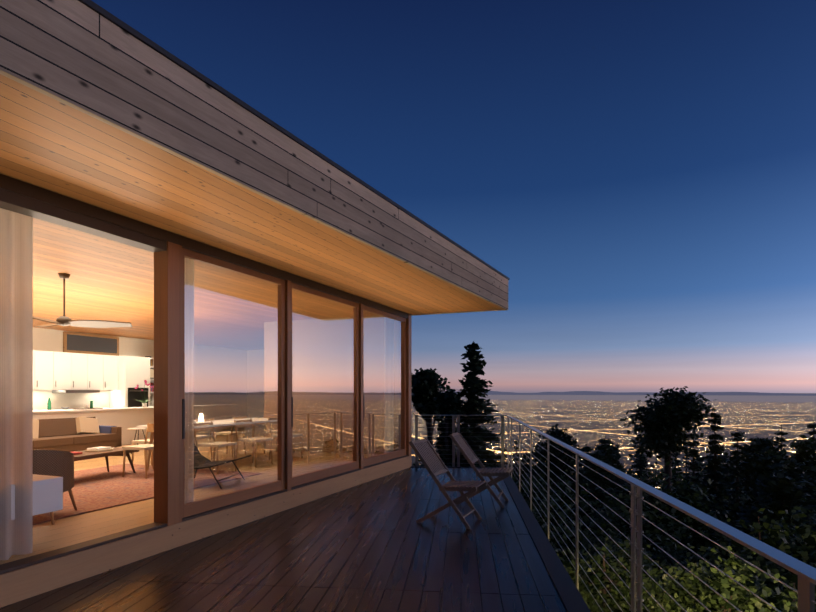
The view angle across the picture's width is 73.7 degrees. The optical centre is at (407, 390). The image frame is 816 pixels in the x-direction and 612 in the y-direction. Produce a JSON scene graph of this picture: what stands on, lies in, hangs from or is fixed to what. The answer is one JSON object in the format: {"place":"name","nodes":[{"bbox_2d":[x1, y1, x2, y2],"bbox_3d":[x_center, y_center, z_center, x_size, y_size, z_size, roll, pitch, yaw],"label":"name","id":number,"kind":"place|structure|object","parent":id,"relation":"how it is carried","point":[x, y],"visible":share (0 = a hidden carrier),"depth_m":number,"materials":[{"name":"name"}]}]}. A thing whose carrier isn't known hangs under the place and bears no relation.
{"place":"outdoors","nodes":[
{"label":"outdoors","id":0,"kind":"place"},
{"bbox_2d":[76,401,116,432],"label":"decorations","id":1,"kind":"object","parent":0,"point":[104,429],"visible":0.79,"depth_m":11.24},
{"bbox_2d":[91,0,815,392],"label":"sky","id":2,"kind":"structure","parent":0,"point":[640,175],"materials":[{"name":"blue"}]},
{"bbox_2d":[411,393,815,487],"bbox_3d":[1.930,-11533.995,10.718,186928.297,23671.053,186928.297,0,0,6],"label":"terrain","id":3,"kind":"structure","parent":0,"point":[590,420],"depth_m":5535.02,"materials":[{"name":"black"}]},
{"bbox_2d":[0,0,509,607],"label":"house shell","id":4,"kind":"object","parent":3,"relation":"on","point":[100,106],"visible":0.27,"depth_m":5.19},
{"bbox_2d":[0,208,32,559],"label":"curtain","id":5,"kind":"object","parent":4,"relation":"hanging from","point":[16,354],"visible":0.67,"depth_m":4.27,"materials":[{"name":"white fabric"}]},
{"bbox_2d":[11,474,62,519],"bbox_3d":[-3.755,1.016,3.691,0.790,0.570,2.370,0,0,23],"label":"side table","id":6,"kind":"object","parent":4,"relation":"on","point":[47,493],"visible":0.5,"depth_m":4.50,"materials":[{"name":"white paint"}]},
{"bbox_2d":[33,417,121,451],"bbox_3d":[-6.705,0.868,10.395,0.932,0.866,2.100,0,0,23],"label":"sofa","id":7,"kind":"object","parent":4,"relation":"on","point":[72,434],"visible":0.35,"depth_m":10.52,"materials":[{"name":"brown fabric"}]},
{"bbox_2d":[33,273,131,327],"bbox_3d":[-4.656,-1.196,7.146,1.364,0.686,1.390,0,0,23],"label":"ceiling fan","id":8,"kind":"object","parent":4,"relation":"attached to","point":[63,320],"visible":0.98,"depth_m":7.19,"materials":[{"name":"white metal"}]},
{"bbox_2d":[33,332,239,444],"bbox_3d":[-7.755,-0.104,13.591,2.140,2.810,8.060,0,0,23],"label":"kitchen","id":9,"kind":"object","parent":4,"relation":"in","point":[127,382],"visible":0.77,"depth_m":14.09,"materials":[{"name":"white paint"}]},
{"bbox_2d":[128,428,148,453],"bbox_3d":[-5.637,1.042,11.414,0.440,0.522,0.440,0,0,22],"label":"side table","id":10,"kind":"object","parent":4,"relation":"on","point":[138,429],"visible":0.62,"depth_m":11.29,"materials":[{"name":"white paint"}]},
{"bbox_2d":[33,464,260,524],"bbox_3d":[-4.475,1.293,7.036,2.900,0.012,4.400,0,0,23],"label":"rug","id":11,"kind":"object","parent":4,"relation":"on","point":[96,489],"visible":0.38,"depth_m":7.25,"materials":[{"name":"orange carpet"}]},
{"bbox_2d":[33,449,76,524],"bbox_3d":[-3.804,0.933,5.502,0.715,0.743,0.695,0,0,-12],"label":"armchair","id":12,"kind":"object","parent":11,"relation":"on","point":[54,463],"visible":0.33,"depth_m":5.38,"materials":[{"name":"brown fabric"},{"name":"cream fabric"},{"name":"oak"}]},
{"bbox_2d":[71,446,138,472],"bbox_3d":[-4.677,1.077,7.986,0.580,0.453,1.350,0,0,15],"label":"coffee table","id":13,"kind":"object","parent":11,"relation":"on","point":[95,452],"visible":0.46,"depth_m":8.07,"materials":[{"name":"brown wood"}]},
{"bbox_2d":[194,443,250,488],"bbox_3d":[-2.801,0.991,7.632,0.952,0.630,0.736,0,0,8],"label":"lounge chair","id":14,"kind":"object","parent":11,"relation":"on","point":[210,464],"depth_m":7.77,"materials":[{"name":"black metal"}]},
{"bbox_2d":[185,258,193,502],"bbox_3d":[-2.435,-0.071,5.742,0.079,2.715,0.430,0,0,22],"label":"curtain","id":15,"kind":"object","parent":4,"relation":"attached to","point":[191,403],"depth_m":5.91,"materials":[{"name":"white fabric"}]},
{"bbox_2d":[0,174,410,573],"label":"house frames","id":16,"kind":"structure","parent":4,"relation":"attached to","point":[171,251],"depth_m":5.36,"materials":[{"name":"brown wood"}]},
{"bbox_2d":[185,259,402,502],"bbox_3d":[-2.082,-0.104,6.045,0.060,2.530,10.270,0,0,22],"label":"window glass","id":17,"kind":"object","parent":16,"relation":"in","point":[324,378],"visible":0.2,"depth_m":7.29,"materials":[{"name":"clear glass"}]},
{"bbox_2d":[136,413,276,470],"bbox_3d":[-3.326,0.844,9.807,0.950,0.917,2.900,0,0,23],"label":"dining table","id":18,"kind":"object","parent":4,"relation":"on","point":[203,426],"visible":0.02,"depth_m":9.29,"materials":[{"name":"white paint"}]},
{"bbox_2d":[122,415,302,478],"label":"dining chairs","id":19,"kind":"object","parent":4,"relation":"on","point":[145,446],"visible":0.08,"depth_m":9.04,"materials":[{"name":"brown wood"}]},
{"bbox_2d":[384,317,393,451],"bbox_3d":[-0.372,-0.071,10.721,0.079,2.715,0.350,0,0,22],"label":"curtain","id":20,"kind":"object","parent":4,"relation":"attached to","point":[387,387],"depth_m":10.67,"materials":[{"name":"white fabric"}]},
{"bbox_2d":[411,368,450,445],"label":"pine tree","id":21,"kind":"object","parent":3,"relation":"on","point":[426,384],"visible":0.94,"depth_m":47.08,"materials":[{"name":"green plant"}]},
{"bbox_2d":[433,389,469,466],"bbox_3d":[3.205,7.957,40.073,2.944,16.408,2.831,0,0,6],"label":"tree","id":22,"kind":"object","parent":3,"relation":"on","point":[445,400],"visible":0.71,"depth_m":39.58,"materials":[{"name":"green plant"}]},
{"bbox_2d":[449,341,500,466],"bbox_3d":[4.879,6.396,39.953,4.391,20.173,4.626,0,0,6],"label":"tall fir tree","id":23,"kind":"object","parent":3,"relation":"on","point":[477,437],"visible":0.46,"depth_m":39.41,"materials":[{"name":"green plant"}]},
{"bbox_2d":[483,451,505,466],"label":"tree canopy","id":24,"kind":"object","parent":3,"relation":"on","point":[498,465],"depth_m":120.73,"materials":[{"name":"green plant"}]},
{"bbox_2d":[411,466,590,611],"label":"deck frame","id":25,"kind":"object","parent":3,"relation":"on","point":[571,598],"visible":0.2,"depth_m":4.93,"materials":[{"name":"wood"}]},
{"bbox_2d":[0,467,565,611],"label":"deck boards","id":26,"kind":"object","parent":25,"relation":"on","point":[365,547],"visible":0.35,"depth_m":4.77,"materials":[{"name":"brown wood"}]},
{"bbox_2d":[409,438,486,528],"bbox_3d":[0.474,1.064,6.382,0.806,0.968,0.482,0,0,24],"label":"folding chair","id":27,"kind":"object","parent":26,"relation":"on","point":[429,458],"visible":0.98,"depth_m":6.30,"materials":[{"name":"brown wood"}]},
{"bbox_2d":[449,431,512,507],"bbox_3d":[1.008,1.064,7.437,0.806,0.968,0.482,0,0,18],"label":"folding chair","id":28,"kind":"object","parent":26,"relation":"on","point":[465,449],"visible":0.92,"depth_m":7.30,"materials":[{"name":"brown wood"}]},
{"bbox_2d":[415,415,815,611],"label":"cable railing","id":29,"kind":"object","parent":25,"relation":"on","point":[805,572],"visible":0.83,"depth_m":2.83,"materials":[{"name":"metal"}]},
{"bbox_2d":[496,448,509,464],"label":"tree canopy","id":30,"kind":"object","parent":3,"relation":"on","point":[504,457],"depth_m":205.52,"materials":[{"name":"green plant"}]},
{"bbox_2d":[509,439,521,477],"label":"tree canopy","id":31,"kind":"object","parent":3,"relation":"on","point":[516,454],"visible":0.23,"depth_m":263.08,"materials":[{"name":"green plant"}]},
{"bbox_2d":[513,450,533,485],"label":"tree canopy","id":32,"kind":"object","parent":3,"relation":"on","point":[525,466],"visible":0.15,"depth_m":148.98,"materials":[{"name":"green plant"}]},
{"bbox_2d":[520,444,552,487],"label":"tree canopy","id":33,"kind":"object","parent":3,"relation":"on","point":[536,457],"visible":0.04,"depth_m":142.35,"materials":[{"name":"green plant"}]},
{"bbox_2d":[532,423,583,488],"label":"tree","id":34,"kind":"object","parent":3,"relation":"on","point":[557,433],"visible":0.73,"depth_m":72.44,"materials":[{"name":"green plant"}]},
{"bbox_2d":[526,488,591,565],"bbox_3d":[4.760,7.452,22.436,4.718,6.618,4.963,0,0,-12],"label":"shrub","id":35,"kind":"object","parent":3,"relation":"on","point":[552,537],"visible":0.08,"depth_m":22.08,"materials":[{"name":"green plant"}]},
{"bbox_2d":[529,488,594,538],"bbox_3d":[6.917,10.593,33.491,8.962,9.362,10.415,0,0,6],"label":"shrub","id":36,"kind":"object","parent":3,"relation":"on","point":[566,511],"visible":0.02,"depth_m":33.39,"materials":[{"name":"green plant"}]},
{"bbox_2d":[512,475,614,540],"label":"shrub","id":37,"kind":"object","parent":3,"relation":"on","point":[582,504],"visible":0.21,"depth_m":41.47,"materials":[{"name":"green plant"}]},
{"bbox_2d":[525,498,608,556],"bbox_3d":[5.361,8.061,24.259,7.442,6.652,6.089,0,0,36],"label":"shrub","id":38,"kind":"object","parent":3,"relation":"on","point":[567,541],"visible":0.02,"depth_m":23.39,"materials":[{"name":"green plant"}]},
{"bbox_2d":[517,473,620,520],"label":"shrub","id":39,"kind":"object","parent":3,"relation":"on","point":[583,496],"visible":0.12,"depth_m":49.47,"materials":[{"name":"green plant"}]},
{"bbox_2d":[558,551,591,591],"bbox_3d":[4.674,6.816,17.091,4.150,3.971,3.567,0,0,-15],"label":"shrub","id":40,"kind":"object","parent":3,"relation":"on","point":[566,559],"visible":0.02,"depth_m":17.29,"materials":[{"name":"green plant"}]},
{"bbox_2d":[567,444,593,478],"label":"tree canopy","id":41,"kind":"object","parent":3,"relation":"on","point":[587,449],"visible":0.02,"depth_m":119.77,"materials":[{"name":"green plant"}]},
{"bbox_2d":[558,530,627,611],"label":"shrub","id":42,"kind":"object","parent":3,"relation":"on","point":[600,544],"visible":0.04,"depth_m":22.09,"materials":[{"name":"green plant"}]},
{"bbox_2d":[595,436,614,501],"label":"fir tree","id":43,"kind":"object","parent":3,"relation":"on","point":[605,446],"visible":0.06,"depth_m":54.38,"materials":[{"name":"green plant"}]},
{"bbox_2d":[580,443,635,497],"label":"tree canopy","id":44,"kind":"object","parent":3,"relation":"on","point":[617,455],"visible":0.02,"depth_m":79.76,"materials":[{"name":"green plant"}]},
{"bbox_2d":[555,447,661,517],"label":"tree canopy","id":45,"kind":"object","parent":3,"relation":"on","point":[596,478],"visible":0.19,"depth_m":52.44,"materials":[{"name":"green plant"}]},
{"bbox_2d":[556,536,678,611],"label":"shrub","id":46,"kind":"object","parent":3,"relation":"on","point":[622,572],"visible":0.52,"depth_m":13.97,"materials":[{"name":"green plant"}]},
{"bbox_2d":[614,442,623,468],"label":"tree canopy","id":47,"kind":"object","parent":3,"relation":"on","point":[617,445],"visible":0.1,"depth_m":355.83,"materials":[{"name":"green plant"}]},
{"bbox_2d":[618,468,650,484],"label":"tree canopy","id":48,"kind":"object","parent":3,"relation":"on","point":[633,472],"visible":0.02,"depth_m":146.44,"materials":[{"name":"green plant"}]},
{"bbox_2d":[560,513,711,574],"bbox_3d":[10.679,9.432,25.651,8.386,6.980,8.981,0,0,43],"label":"shrub","id":49,"kind":"object","parent":3,"relation":"on","point":[655,538],"visible":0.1,"depth_m":24.44,"materials":[{"name":"green plant"}]},
{"bbox_2d":[579,538,696,611],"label":"shrub","id":50,"kind":"object","parent":3,"relation":"on","point":[647,563],"visible":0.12,"depth_m":15.85,"materials":[{"name":"green plant"}]},
{"bbox_2d":[589,538,691,565],"bbox_3d":[9.561,9.191,23.996,6.419,5.421,6.296,0,0,6],"label":"bush","id":51,"kind":"object","parent":3,"relation":"on","point":[670,557],"depth_m":23.39,"materials":[{"name":"green plant"}]},
{"bbox_2d":[631,450,652,483],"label":"tree canopy","id":52,"kind":"object","parent":3,"relation":"on","point":[639,471],"visible":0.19,"depth_m":208.93,"materials":[{"name":"green plant"}]},
{"bbox_2d":[635,454,651,479],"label":"tree canopy","id":53,"kind":"object","parent":3,"relation":"on","point":[643,464],"visible":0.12,"depth_m":242.99,"materials":[{"name":"green plant"}]},
{"bbox_2d":[646,467,660,486],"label":"tree canopy","id":54,"kind":"object","parent":3,"relation":"on","point":[655,474],"visible":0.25,"depth_m":321.38,"materials":[{"name":"green plant"}]},
{"bbox_2d":[584,495,724,575],"bbox_3d":[13.918,10.732,30.550,9.678,9.027,9.371,0,0,6],"label":"tree canopy","id":55,"kind":"object","parent":3,"relation":"on","point":[616,519],"visible":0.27,"depth_m":30.72,"materials":[{"name":"green plant"}]},
{"bbox_2d":[602,480,711,522],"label":"tree canopy","id":56,"kind":"object","parent":3,"relation":"on","point":[648,498],"visible":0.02,"depth_m":67.34,"materials":[{"name":"green plant"}]},
{"bbox_2d":[579,461,752,566],"bbox_3d":[15.930,10.928,34.650,10.888,12.415,13.702,0,0,6],"label":"tree canopy","id":57,"kind":"object","parent":3,"relation":"on","point":[687,495],"visible":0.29,"depth_m":34.26,"materials":[{"name":"green plant"}]},
{"bbox_2d":[620,386,719,493],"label":"tree","id":58,"kind":"object","parent":3,"relation":"on","point":[669,417],"visible":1,"depth_m":68.25,"materials":[{"name":"green plant"}]},
{"bbox_2d":[641,461,702,501],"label":"tree canopy","id":59,"kind":"object","parent":3,"relation":"on","point":[677,477],"visible":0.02,"depth_m":117.00,"materials":[{"name":"green plant"}]},
{"bbox_2d":[644,546,702,611],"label":"bush","id":60,"kind":"object","parent":3,"relation":"on","point":[662,556],"visible":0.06,"depth_m":19.22,"materials":[{"name":"green plant"}]},
{"bbox_2d":[661,452,685,494],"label":"tree canopy","id":61,"kind":"object","parent":3,"relation":"on","point":[677,463],"visible":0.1,"depth_m":204.60,"materials":[{"name":"green plant"}]},
{"bbox_2d":[620,478,735,538],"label":"tree canopy","id":62,"kind":"object","parent":3,"relation":"on","point":[672,491],"visible":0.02,"depth_m":62.49,"materials":[{"name":"green plant"}]},
{"bbox_2d":[679,446,688,479],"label":"tree canopy","id":63,"kind":"object","parent":3,"relation":"on","point":[686,458],"visible":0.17,"depth_m":342.21,"materials":[{"name":"green plant"}]},
{"bbox_2d":[680,430,708,510],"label":"tree","id":64,"kind":"object","parent":3,"relation":"on","point":[693,453],"visible":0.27,"depth_m":57.18,"materials":[{"name":"green plant"}]},
{"bbox_2d":[684,454,706,485],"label":"tree canopy","id":65,"kind":"object","parent":3,"relation":"on","point":[698,473],"visible":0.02,"depth_m":147.86,"materials":[{"name":"green plant"}]},
{"bbox_2d":[682,454,747,507],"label":"tree canopy","id":66,"kind":"object","parent":3,"relation":"on","point":[723,470],"visible":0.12,"depth_m":82.20,"materials":[{"name":"green plant"}]},
{"bbox_2d":[698,413,732,516],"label":"cypress tree","id":67,"kind":"object","parent":3,"relation":"on","point":[715,464],"visible":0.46,"depth_m":64.91,"materials":[{"name":"green plant"}]},
{"bbox_2d":[642,546,815,611],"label":"bush","id":68,"kind":"object","parent":3,"relation":"on","point":[738,596],"visible":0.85,"depth_m":11.81,"materials":[{"name":"green plant"}]},
{"bbox_2d":[697,486,762,560],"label":"tree canopy","id":69,"kind":"object","parent":3,"relation":"on","point":[731,515],"visible":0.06,"depth_m":45.61,"materials":[{"name":"green plant"}]},
{"bbox_2d":[725,455,742,504],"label":"tree canopy","id":70,"kind":"object","parent":3,"relation":"on","point":[732,460],"depth_m":135.48,"materials":[{"name":"green plant"}]},
{"bbox_2d":[680,567,788,611],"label":"bush","id":71,"kind":"object","parent":3,"relation":"on","point":[723,569],"depth_m":15.12,"materials":[{"name":"green plant"}]},
{"bbox_2d":[721,427,751,540],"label":"tree","id":72,"kind":"object","parent":3,"relation":"on","point":[738,492],"visible":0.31,"depth_m":63.02,"materials":[{"name":"green plant"}]},
{"bbox_2d":[679,505,815,590],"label":"tree canopy","id":73,"kind":"object","parent":3,"relation":"on","point":[805,532],"visible":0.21,"depth_m":18.98,"materials":[{"name":"green plant"}]},
{"bbox_2d":[731,437,780,497],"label":"tree","id":74,"kind":"object","parent":3,"relation":"on","point":[760,444],"visible":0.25,"depth_m":58.82,"materials":[{"name":"green plant"}]},
{"bbox_2d":[705,575,815,611],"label":"bush","id":75,"kind":"object","parent":3,"relation":"on","point":[794,579],"visible":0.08,"depth_m":13.31,"materials":[{"name":"green plant"}]},
{"bbox_2d":[710,561,815,604],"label":"bush","id":76,"kind":"object","parent":3,"relation":"on","point":[770,583],"visible":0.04,"depth_m":14.13,"materials":[{"name":"green plant"}]},
{"bbox_2d":[721,457,815,549],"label":"tree canopy","id":77,"kind":"object","parent":3,"relation":"on","point":[787,464],"visible":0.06,"depth_m":41.20,"materials":[{"name":"green plant"}]},
{"bbox_2d":[751,557,792,590],"bbox_3d":[12.484,7.757,16.926,5.718,4.939,4.959,0,0,-39],"label":"bush","id":78,"kind":"object","parent":3,"relation":"on","point":[763,562],"depth_m":17.38,"materials":[{"name":"green plant"}]},
{"bbox_2d":[735,468,815,551],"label":"tree canopy","id":79,"kind":"object","parent":3,"relation":"on","point":[783,488],"visible":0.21,"depth_m":36.93,"materials":[{"name":"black plant"}]},
{"bbox_2d":[739,446,815,501],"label":"tree","id":80,"kind":"object","parent":3,"relation":"on","point":[758,464],"visible":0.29,"depth_m":47.75,"materials":[{"name":"green plant"}]},
{"bbox_2d":[741,505,815,567],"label":"tree canopy","id":81,"kind":"object","parent":3,"relation":"on","point":[797,518],"visible":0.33,"depth_m":22.44,"materials":[{"name":"green plant"}]},
{"bbox_2d":[773,424,790,452],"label":"tree","id":82,"kind":"object","parent":3,"relation":"on","point":[781,439],"visible":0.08,"depth_m":70.87,"materials":[{"name":"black plant"}]},
{"bbox_2d":[779,435,815,493],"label":"tree","id":83,"kind":"object","parent":3,"relation":"on","point":[802,454],"visible":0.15,"depth_m":50.53,"materials":[{"name":"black plant"}]},
{"bbox_2d":[805,420,815,450],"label":"tree","id":84,"kind":"object","parent":3,"relation":"on","point":[813,425],"visible":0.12,"depth_m":78.63,"materials":[{"name":"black plant"}]},
{"bbox_2d":[411,391,815,395],"bbox_3d":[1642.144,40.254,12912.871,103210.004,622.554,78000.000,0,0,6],"label":"hills","id":85,"kind":"structure","parent":0,"point":[633,393],"depth_m":42710.79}
]}

